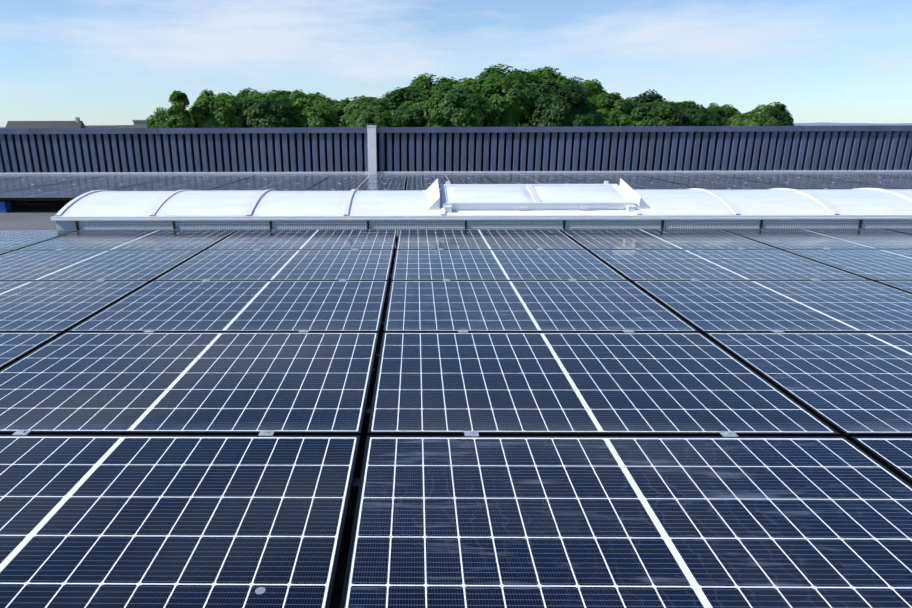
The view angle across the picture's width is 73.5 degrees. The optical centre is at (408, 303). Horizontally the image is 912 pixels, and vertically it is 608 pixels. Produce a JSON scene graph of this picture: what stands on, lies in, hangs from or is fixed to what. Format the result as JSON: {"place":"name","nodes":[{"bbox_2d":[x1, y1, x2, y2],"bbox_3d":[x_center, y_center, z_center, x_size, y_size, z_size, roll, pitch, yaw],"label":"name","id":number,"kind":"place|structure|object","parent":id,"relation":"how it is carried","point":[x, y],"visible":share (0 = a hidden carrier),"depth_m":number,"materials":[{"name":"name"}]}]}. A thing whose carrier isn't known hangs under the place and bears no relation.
{"place":"outdoors","nodes":[
{"label":"outdoors","id":0,"kind":"place"},
{"bbox_2d":[5,117,85,128],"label":"house","id":1,"kind":"structure","parent":0,"point":[77,123],"depth_m":143.92,"materials":[{"name":"grey"}]},
{"bbox_2d":[85,125,115,127],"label":"building","id":2,"kind":"structure","parent":0,"point":[99,126],"depth_m":243.17,"materials":[{"name":"grey concrete"}]},
{"bbox_2d":[115,125,146,127],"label":"house","id":3,"kind":"structure","parent":0,"point":[130,126],"depth_m":152.11,"materials":[{"name":"grey"}]},
{"bbox_2d":[132,120,161,124],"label":"building","id":4,"kind":"structure","parent":0,"point":[139,122],"depth_m":199.41,"materials":[{"name":"grey concrete"}]},
{"bbox_2d":[146,123,167,127],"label":"tree","id":5,"kind":"object","parent":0,"point":[158,125],"visible":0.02,"depth_m":111.69,"materials":[{"name":"green plant"}]},
{"bbox_2d":[146,106,168,127],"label":"tree","id":6,"kind":"object","parent":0,"point":[160,116],"visible":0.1,"depth_m":122.72,"materials":[{"name":"green plant"}]},
{"bbox_2d":[166,90,194,127],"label":"tree","id":7,"kind":"object","parent":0,"point":[178,115],"visible":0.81,"depth_m":102.24,"materials":[{"name":"green plant"}]},
{"bbox_2d":[0,201,393,607],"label":"roof slab","id":8,"kind":"structure","parent":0,"point":[35,215],"depth_m":8.87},
{"bbox_2d":[0,177,407,551],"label":"mounting rails","id":9,"kind":"object","parent":8,"relation":"on","point":[6,206],"visible":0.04,"depth_m":2.59,"materials":[{"name":"grey"}]},
{"bbox_2d":[0,185,46,190],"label":"solar panel","id":10,"kind":"object","parent":9,"relation":"on","point":[10,187],"visible":0.79,"depth_m":11.46,"materials":[{"name":"blue"}]},
{"bbox_2d":[0,332,60,370],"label":"solar panel","id":11,"kind":"object","parent":9,"relation":"on","point":[15,346],"visible":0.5,"depth_m":3.17,"materials":[{"name":"blue"}]},
{"bbox_2d":[0,180,77,184],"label":"solar panel","id":12,"kind":"object","parent":9,"relation":"on","point":[27,182],"visible":0.75,"depth_m":12.49,"materials":[{"name":"blue"}]},
{"bbox_2d":[0,230,78,250],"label":"solar panel","id":13,"kind":"object","parent":9,"relation":"on","point":[13,240],"visible":0.79,"depth_m":6.26,"materials":[{"name":"blue"}]},
{"bbox_2d":[0,190,93,199],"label":"solar panel","id":14,"kind":"object","parent":9,"relation":"on","point":[46,195],"visible":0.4,"depth_m":10.21,"materials":[{"name":"blue"}]},
{"bbox_2d":[5,175,107,179],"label":"solar panel","id":15,"kind":"object","parent":9,"relation":"on","point":[56,177],"visible":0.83,"depth_m":13.66,"materials":[{"name":"blue"}]},
{"bbox_2d":[0,281,149,334],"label":"solar panel","id":16,"kind":"object","parent":9,"relation":"on","point":[62,307],"visible":0.79,"depth_m":3.94,"materials":[{"name":"blue"}]},
{"bbox_2d":[16,184,138,190],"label":"solar panel","id":17,"kind":"object","parent":9,"relation":"on","point":[88,187],"visible":0.58,"depth_m":11.41,"materials":[{"name":"blue"}]},
{"bbox_2d":[0,250,202,281],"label":"solar panel","id":18,"kind":"object","parent":9,"relation":"on","point":[84,265],"visible":0.77,"depth_m":5.00,"materials":[{"name":"blue"}]},
{"bbox_2d":[53,179,161,184],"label":"solar panel","id":19,"kind":"object","parent":9,"relation":"on","point":[88,182],"visible":0.77,"depth_m":12.44,"materials":[{"name":"blue"}]},
{"bbox_2d":[18,230,237,250],"bbox_3d":[-2.739,-0.640,6.136,1.722,0.035,1.134,0,16,1],"label":"solar panel","id":20,"kind":"object","parent":9,"relation":"on","point":[202,240],"visible":0.85,"depth_m":6.05,"materials":[{"name":"blue"}]},
{"bbox_2d":[84,175,181,179],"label":"solar panel","id":21,"kind":"object","parent":9,"relation":"on","point":[127,177],"visible":0.83,"depth_m":13.63,"materials":[{"name":"blue"}]},
{"bbox_2d":[116,184,227,189],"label":"solar panel","id":22,"kind":"object","parent":9,"relation":"on","point":[175,187],"visible":0.79,"depth_m":11.37,"materials":[{"name":"blue"}]},
{"bbox_2d":[0,435,359,607],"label":"solar panel","id":23,"kind":"object","parent":9,"relation":"on","point":[171,521],"visible":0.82,"depth_m":1.75,"materials":[{"name":"blue"}]},
{"bbox_2d":[0,332,378,440],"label":"solar panel","id":24,"kind":"object","parent":9,"relation":"on","point":[181,383],"visible":0.83,"depth_m":2.66,"materials":[{"name":"blue"}]},
{"bbox_2d":[144,179,242,183],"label":"solar panel","id":25,"kind":"object","parent":9,"relation":"on","point":[196,181],"visible":0.85,"depth_m":12.57,"materials":[{"name":"blue"}]},
{"bbox_2d":[168,175,256,179],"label":"solar panel","id":26,"kind":"object","parent":9,"relation":"on","point":[243,177],"visible":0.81,"depth_m":13.59,"materials":[{"name":"blue"}]},
{"bbox_2d":[68,281,387,333],"bbox_3d":[-1.018,0.007,3.900,1.722,0.035,1.134,0,16,1],"label":"solar panel","id":27,"kind":"object","parent":9,"relation":"on","point":[255,306],"visible":0.85,"depth_m":3.78,"materials":[{"name":"blue"}]},
{"bbox_2d":[212,184,315,189],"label":"solar panel","id":28,"kind":"object","parent":9,"relation":"on","point":[267,186],"visible":0.83,"depth_m":11.31,"materials":[{"name":"blue"}]},
{"bbox_2d":[154,250,392,281],"bbox_3d":[-1.005,-0.317,5.008,1.722,0.035,1.134,0,16,1],"label":"solar panel","id":29,"kind":"object","parent":9,"relation":"on","point":[290,265],"visible":0.88,"depth_m":4.91,"materials":[{"name":"blue"}]},
{"bbox_2d":[231,179,324,184],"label":"solar panel","id":30,"kind":"object","parent":9,"relation":"on","point":[281,181],"visible":0.83,"depth_m":12.50,"materials":[{"name":"blue"}]},
{"bbox_2d":[247,175,331,178],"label":"solar panel","id":31,"kind":"object","parent":9,"relation":"on","point":[291,177],"visible":0.79,"depth_m":13.51,"materials":[{"name":"blue"}]},
{"bbox_2d":[206,229,396,252],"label":"solar panel","id":32,"kind":"object","parent":9,"relation":"on","point":[319,239],"visible":0.96,"depth_m":6.05,"materials":[{"name":"blue"}]},
{"bbox_2d":[308,184,404,189],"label":"solar panel","id":33,"kind":"object","parent":9,"relation":"on","point":[359,186],"visible":0.79,"depth_m":11.25,"materials":[{"name":"blue"}]},
{"bbox_2d":[318,179,405,183],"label":"solar panel","id":34,"kind":"object","parent":9,"relation":"on","point":[364,181],"visible":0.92,"depth_m":12.43,"materials":[{"name":"blue"}]},
{"bbox_2d":[327,175,406,178],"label":"solar panel","id":35,"kind":"object","parent":9,"relation":"on","point":[368,177],"visible":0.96,"depth_m":13.44,"materials":[{"name":"blue"}]},
{"bbox_2d":[12,177,882,436],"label":"panel clamps","id":36,"kind":"object","parent":9,"relation":"on","point":[466,433],"visible":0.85,"depth_m":3.31,"materials":[{"name":"silver metal"}]},
{"bbox_2d":[407,174,487,178],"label":"solar panel","id":37,"kind":"object","parent":9,"relation":"on","point":[478,176],"visible":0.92,"depth_m":13.56,"materials":[{"name":"blue"}]},
{"bbox_2d":[407,179,492,183],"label":"solar panel","id":38,"kind":"object","parent":9,"relation":"on","point":[452,181],"visible":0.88,"depth_m":12.37,"materials":[{"name":"blue"}]},
{"bbox_2d":[406,183,494,189],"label":"solar panel","id":39,"kind":"object","parent":9,"relation":"on","point":[417,186],"visible":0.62,"depth_m":11.36,"materials":[{"name":"blue"}]},
{"bbox_2d":[396,229,584,249],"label":"solar panel","id":40,"kind":"object","parent":9,"relation":"on","point":[482,239],"visible":0.85,"depth_m":6.02,"materials":[{"name":"blue"}]},
{"bbox_2d":[391,250,627,280],"bbox_3d":[0.742,-0.317,4.988,1.722,0.035,1.134,0,16,1],"label":"solar panel","id":41,"kind":"object","parent":9,"relation":"on","point":[496,265],"visible":0.9,"depth_m":4.88,"materials":[{"name":"blue"}]},
{"bbox_2d":[483,174,566,178],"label":"solar panel","id":42,"kind":"object","parent":9,"relation":"on","point":[506,176],"visible":0.79,"depth_m":13.53,"materials":[{"name":"blue"}]},
{"bbox_2d":[489,178,581,183],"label":"solar panel","id":43,"kind":"object","parent":9,"relation":"on","point":[546,180],"visible":0.81,"depth_m":12.50,"materials":[{"name":"blue"}]},
{"bbox_2d":[383,281,697,331],"bbox_3d":[0.729,0.007,3.880,1.722,0.035,1.134,0,16,1],"label":"solar panel","id":44,"kind":"object","parent":9,"relation":"on","point":[520,306],"visible":0.96,"depth_m":3.76,"materials":[{"name":"blue"}]},
{"bbox_2d":[496,183,584,183],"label":"solar panel","id":45,"kind":"object","parent":9,"relation":"on","point":[540,183],"visible":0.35,"depth_m":11.86,"materials":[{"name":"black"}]},
{"bbox_2d":[367,332,839,436],"bbox_3d":[0.716,0.331,2.772,1.722,0.035,1.134,0,16,1],"label":"solar panel","id":46,"kind":"object","parent":9,"relation":"on","point":[570,384],"visible":0.9,"depth_m":2.60,"materials":[{"name":"blue"}]},
{"bbox_2d":[559,174,648,178],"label":"solar panel","id":47,"kind":"object","parent":9,"relation":"on","point":[570,176],"visible":0.79,"depth_m":13.47,"materials":[{"name":"blue"}]},
{"bbox_2d":[571,178,671,183],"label":"solar panel","id":48,"kind":"object","parent":9,"relation":"on","point":[617,180],"visible":0.81,"depth_m":12.45,"materials":[{"name":"blue"}]},
{"bbox_2d":[340,435,911,607],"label":"solar panel","id":49,"kind":"object","parent":9,"relation":"on","point":[632,522],"visible":1,"depth_m":1.72,"materials":[{"name":"blue"}]},
{"bbox_2d":[586,183,694,188],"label":"solar panel","id":50,"kind":"object","parent":9,"relation":"on","point":[654,186],"visible":0.46,"depth_m":11.37,"materials":[{"name":"blue"}]},
{"bbox_2d":[560,229,776,251],"bbox_3d":[2.502,-0.641,6.075,1.722,0.035,1.134,0,16,1],"label":"solar panel","id":51,"kind":"object","parent":9,"relation":"on","point":[633,239],"visible":0.75,"depth_m":6.00,"materials":[{"name":"blue"}]},
{"bbox_2d":[635,174,731,177],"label":"solar panel","id":52,"kind":"object","parent":9,"relation":"on","point":[681,176],"visible":0.79,"depth_m":13.40,"materials":[{"name":"blue"}]},
{"bbox_2d":[654,178,762,182],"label":"solar panel","id":53,"kind":"object","parent":9,"relation":"on","point":[705,180],"visible":0.77,"depth_m":12.37,"materials":[{"name":"blue"}]},
{"bbox_2d":[589,249,868,282],"bbox_3d":[2.489,-0.318,4.967,1.722,0.035,1.134,0,16,1],"label":"solar panel","id":54,"kind":"object","parent":9,"relation":"on","point":[716,265],"visible":0.77,"depth_m":4.87,"materials":[{"name":"blue"}]},
{"bbox_2d":[676,183,799,188],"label":"solar panel","id":55,"kind":"object","parent":9,"relation":"on","point":[734,185],"visible":0.58,"depth_m":11.30,"materials":[{"name":"black"}]},
{"bbox_2d":[713,174,815,177],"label":"solar panel","id":56,"kind":"object","parent":9,"relation":"on","point":[761,175],"visible":0.75,"depth_m":13.32,"materials":[{"name":"black"}]},
{"bbox_2d":[632,280,911,334],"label":"solar panel","id":57,"kind":"object","parent":9,"relation":"on","point":[702,307],"visible":0.88,"depth_m":3.80,"materials":[{"name":"blue"}]},
{"bbox_2d":[738,178,853,182],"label":"solar panel","id":58,"kind":"object","parent":9,"relation":"on","point":[793,180],"visible":0.69,"depth_m":12.30,"materials":[{"name":"black"}]},
{"bbox_2d":[704,332,911,440],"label":"solar panel","id":59,"kind":"object","parent":9,"relation":"on","point":[848,385],"visible":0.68,"depth_m":2.77,"materials":[{"name":"blue"}]},
{"bbox_2d":[721,228,911,249],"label":"solar panel","id":60,"kind":"object","parent":9,"relation":"on","point":[858,238],"visible":0.83,"depth_m":6.03,"materials":[{"name":"blue"}]},
{"bbox_2d":[769,183,893,188],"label":"solar panel","id":61,"kind":"object","parent":9,"relation":"on","point":[828,185],"visible":0.79,"depth_m":11.25,"materials":[{"name":"black"}]},
{"bbox_2d":[792,173,899,177],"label":"solar panel","id":62,"kind":"object","parent":9,"relation":"on","point":[853,175],"visible":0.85,"depth_m":13.45,"materials":[{"name":"black"}]},
{"bbox_2d":[783,249,911,280],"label":"solar panel","id":63,"kind":"object","parent":9,"relation":"on","point":[882,264],"visible":0.79,"depth_m":5.04,"materials":[{"name":"blue"}]},
{"bbox_2d":[823,178,911,182],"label":"solar panel","id":64,"kind":"object","parent":9,"relation":"on","point":[866,180],"visible":0.77,"depth_m":12.44,"materials":[{"name":"black"}]},
{"bbox_2d":[850,437,911,485],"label":"solar panel","id":65,"kind":"object","parent":9,"relation":"on","point":[893,454],"visible":0.79,"depth_m":2.10,"materials":[{"name":"blue"}]},
{"bbox_2d":[862,182,911,188],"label":"solar panel","id":66,"kind":"object","parent":9,"relation":"on","point":[901,185],"visible":0.68,"depth_m":11.41,"materials":[{"name":"black"}]},
{"bbox_2d":[863,173,911,177],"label":"solar panel","id":67,"kind":"object","parent":9,"relation":"on","point":[902,175],"visible":0.79,"depth_m":13.69,"materials":[{"name":"black"}]},
{"bbox_2d":[875,280,911,293],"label":"solar panel","id":68,"kind":"object","parent":9,"relation":"on","point":[904,285],"visible":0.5,"depth_m":4.28,"materials":[{"name":"blue"}]},
{"bbox_2d":[883,228,911,234],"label":"solar panel","id":69,"kind":"object","parent":9,"relation":"on","point":[905,230],"visible":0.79,"depth_m":6.46,"materials":[{"name":"blue"}]},
{"bbox_2d":[50,188,911,229],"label":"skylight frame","id":70,"kind":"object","parent":8,"relation":"on","point":[65,222],"depth_m":6.70,"materials":[{"name":"silver metal"}]},
{"bbox_2d":[57,189,911,215],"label":"skylight glazing","id":71,"kind":"structure","parent":70,"relation":"on","point":[416,202],"depth_m":6.98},
{"bbox_2d":[75,220,911,247],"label":"curb","id":72,"kind":"structure","parent":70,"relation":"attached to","point":[495,224],"depth_m":6.72,"materials":[{"name":"grey metal"}]},
{"bbox_2d":[422,178,649,215],"bbox_3d":[1.468,-1.269,7.112,2.600,0.342,0.919,0,16,1],"label":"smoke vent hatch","id":73,"kind":"object","parent":70,"relation":"on","point":[623,188],"visible":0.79,"depth_m":6.83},
{"bbox_2d":[445,186,627,201],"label":"smoke vent panes","id":74,"kind":"object","parent":73,"relation":"attached to","point":[523,193],"visible":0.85,"depth_m":7.05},
{"bbox_2d":[189,93,245,127],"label":"tree","id":75,"kind":"object","parent":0,"point":[210,112],"visible":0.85,"depth_m":106.05,"materials":[{"name":"green plant"}]},
{"bbox_2d":[193,89,249,127],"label":"tree","id":76,"kind":"object","parent":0,"point":[206,92],"visible":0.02,"depth_m":122.78,"materials":[{"name":"green plant"}]},
{"bbox_2d":[234,87,261,100],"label":"tree","id":77,"kind":"object","parent":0,"point":[243,93],"visible":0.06,"depth_m":155.03,"materials":[{"name":"green plant"}]},
{"bbox_2d":[239,92,283,115],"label":"tree","id":78,"kind":"object","parent":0,"point":[257,95],"visible":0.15,"depth_m":124.33,"materials":[{"name":"green plant"}]},
{"bbox_2d":[241,96,303,127],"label":"tree","id":79,"kind":"object","parent":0,"point":[271,112],"visible":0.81,"depth_m":106.27,"materials":[{"name":"green plant"}]},
{"bbox_2d":[263,89,309,97],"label":"tree","id":80,"kind":"object","parent":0,"point":[284,93],"visible":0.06,"depth_m":140.99,"materials":[{"name":"green plant"}]},
{"bbox_2d":[289,91,336,121],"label":"tree","id":81,"kind":"object","parent":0,"point":[312,97],"visible":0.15,"depth_m":120.03,"materials":[{"name":"green plant"}]},
{"bbox_2d":[293,98,339,127],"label":"tree","id":82,"kind":"object","parent":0,"point":[318,114],"visible":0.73,"depth_m":109.29,"materials":[{"name":"green plant"}]},
{"bbox_2d":[327,95,389,126],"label":"tree","id":83,"kind":"object","parent":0,"point":[345,108],"visible":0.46,"depth_m":117.59,"materials":[{"name":"green plant"}]},
{"bbox_2d":[346,105,406,126],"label":"tree","id":84,"kind":"object","parent":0,"point":[365,116],"visible":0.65,"depth_m":106.66,"materials":[{"name":"green plant"}]},
{"bbox_2d":[381,86,433,111],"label":"tree","id":85,"kind":"object","parent":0,"point":[395,99],"visible":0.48,"depth_m":133.78,"materials":[{"name":"green plant"}]},
{"bbox_2d":[388,105,428,126],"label":"tree","id":86,"kind":"object","parent":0,"point":[410,116],"visible":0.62,"depth_m":109.25,"materials":[{"name":"green plant"}]},
{"bbox_2d":[400,100,427,107],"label":"tree","id":87,"kind":"object","parent":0,"point":[408,103],"visible":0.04,"depth_m":127.89,"materials":[{"name":"green plant"}]},
{"bbox_2d":[409,72,458,95],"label":"tree","id":88,"kind":"object","parent":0,"point":[422,81],"visible":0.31,"depth_m":149.89,"materials":[{"name":"green plant"}]},
{"bbox_2d":[0,125,911,176],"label":"parapet wall","id":89,"kind":"structure","parent":0,"point":[407,151],"depth_m":14.34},
{"bbox_2d":[367,125,376,174],"bbox_3d":[-0.858,-3.531,14.422,0.216,1.350,0.253,0,16,1],"label":"parapet joint cover","id":90,"kind":"object","parent":89,"relation":"attached to","point":[372,155],"visible":0.88,"depth_m":14.28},
{"bbox_2d":[0,0,911,126],"label":"sky","id":91,"kind":"structure","parent":0,"point":[98,62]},
{"bbox_2d":[422,85,503,126],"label":"tree","id":92,"kind":"object","parent":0,"point":[453,106],"visible":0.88,"depth_m":104.11,"materials":[{"name":"green plant"}]},
{"bbox_2d":[452,79,483,94],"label":"tree","id":93,"kind":"object","parent":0,"point":[468,82],"visible":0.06,"depth_m":118.07,"materials":[{"name":"green plant"}]},
{"bbox_2d":[472,63,543,122],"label":"tree","id":94,"kind":"object","parent":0,"point":[532,79],"visible":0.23,"depth_m":117.31,"materials":[{"name":"green plant"}]},
{"bbox_2d":[481,70,539,126],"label":"tree","id":95,"kind":"object","parent":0,"point":[510,105],"visible":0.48,"depth_m":109.09,"materials":[{"name":"green plant"}]},
{"bbox_2d":[529,66,566,81],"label":"tree","id":96,"kind":"object","parent":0,"point":[545,73],"visible":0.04,"depth_m":132.68,"materials":[{"name":"green plant"}]},
{"bbox_2d":[532,77,598,126],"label":"tree","id":97,"kind":"object","parent":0,"point":[556,105],"visible":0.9,"depth_m":105.29,"materials":[{"name":"green plant"}]},
{"bbox_2d":[553,79,601,102],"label":"tree","id":98,"kind":"object","parent":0,"point":[594,88],"visible":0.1,"depth_m":121.23,"materials":[{"name":"green plant"}]},
{"bbox_2d":[568,76,606,95],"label":"tree","id":99,"kind":"object","parent":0,"point":[601,91],"visible":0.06,"depth_m":134.43,"materials":[{"name":"green plant"}]},
{"bbox_2d":[578,92,642,125],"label":"tree","id":100,"kind":"object","parent":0,"point":[616,109],"visible":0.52,"depth_m":107.32,"materials":[{"name":"green plant"}]},
{"bbox_2d":[625,89,680,109],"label":"tree","id":101,"kind":"object","parent":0,"point":[647,96],"visible":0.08,"depth_m":120.22,"materials":[{"name":"green plant"}]},
{"bbox_2d":[630,100,693,125],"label":"tree","id":102,"kind":"object","parent":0,"point":[664,113],"visible":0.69,"depth_m":104.29,"materials":[{"name":"green plant"}]},
{"bbox_2d":[674,100,699,112],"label":"tree","id":103,"kind":"object","parent":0,"point":[686,104],"visible":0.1,"depth_m":124.17,"materials":[{"name":"green plant"}]},
{"bbox_2d":[678,107,726,125],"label":"tree","id":104,"kind":"object","parent":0,"point":[702,116],"visible":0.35,"depth_m":109.33,"materials":[{"name":"green plant"}]},
{"bbox_2d":[706,102,726,109],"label":"tree","id":105,"kind":"object","parent":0,"point":[712,107],"visible":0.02,"depth_m":155.50,"materials":[{"name":"green plant"}]},
{"bbox_2d":[715,104,747,123],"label":"tree","id":106,"kind":"object","parent":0,"point":[732,111],"visible":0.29,"depth_m":122.26,"materials":[{"name":"green plant"}]},
{"bbox_2d":[726,113,779,125],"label":"tree","id":107,"kind":"object","parent":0,"point":[755,119],"visible":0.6,"depth_m":107.95,"materials":[{"name":"green plant"}]},
{"bbox_2d":[752,102,794,125],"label":"tree","id":108,"kind":"object","parent":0,"point":[757,109],"visible":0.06,"depth_m":153.38,"materials":[{"name":"green plant"}]},
{"bbox_2d":[764,103,790,115],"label":"tree","id":109,"kind":"object","parent":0,"point":[782,107],"visible":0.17,"depth_m":141.38,"materials":[{"name":"green plant"}]},
{"bbox_2d":[763,107,792,125],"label":"tree","id":110,"kind":"object","parent":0,"point":[783,118],"visible":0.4,"depth_m":122.94,"materials":[{"name":"green plant"}]},
{"bbox_2d":[789,122,911,125],"bbox_3d":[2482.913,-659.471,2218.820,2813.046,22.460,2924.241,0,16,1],"label":"hills","id":111,"kind":"structure","parent":0,"point":[824,124],"depth_m":2763.24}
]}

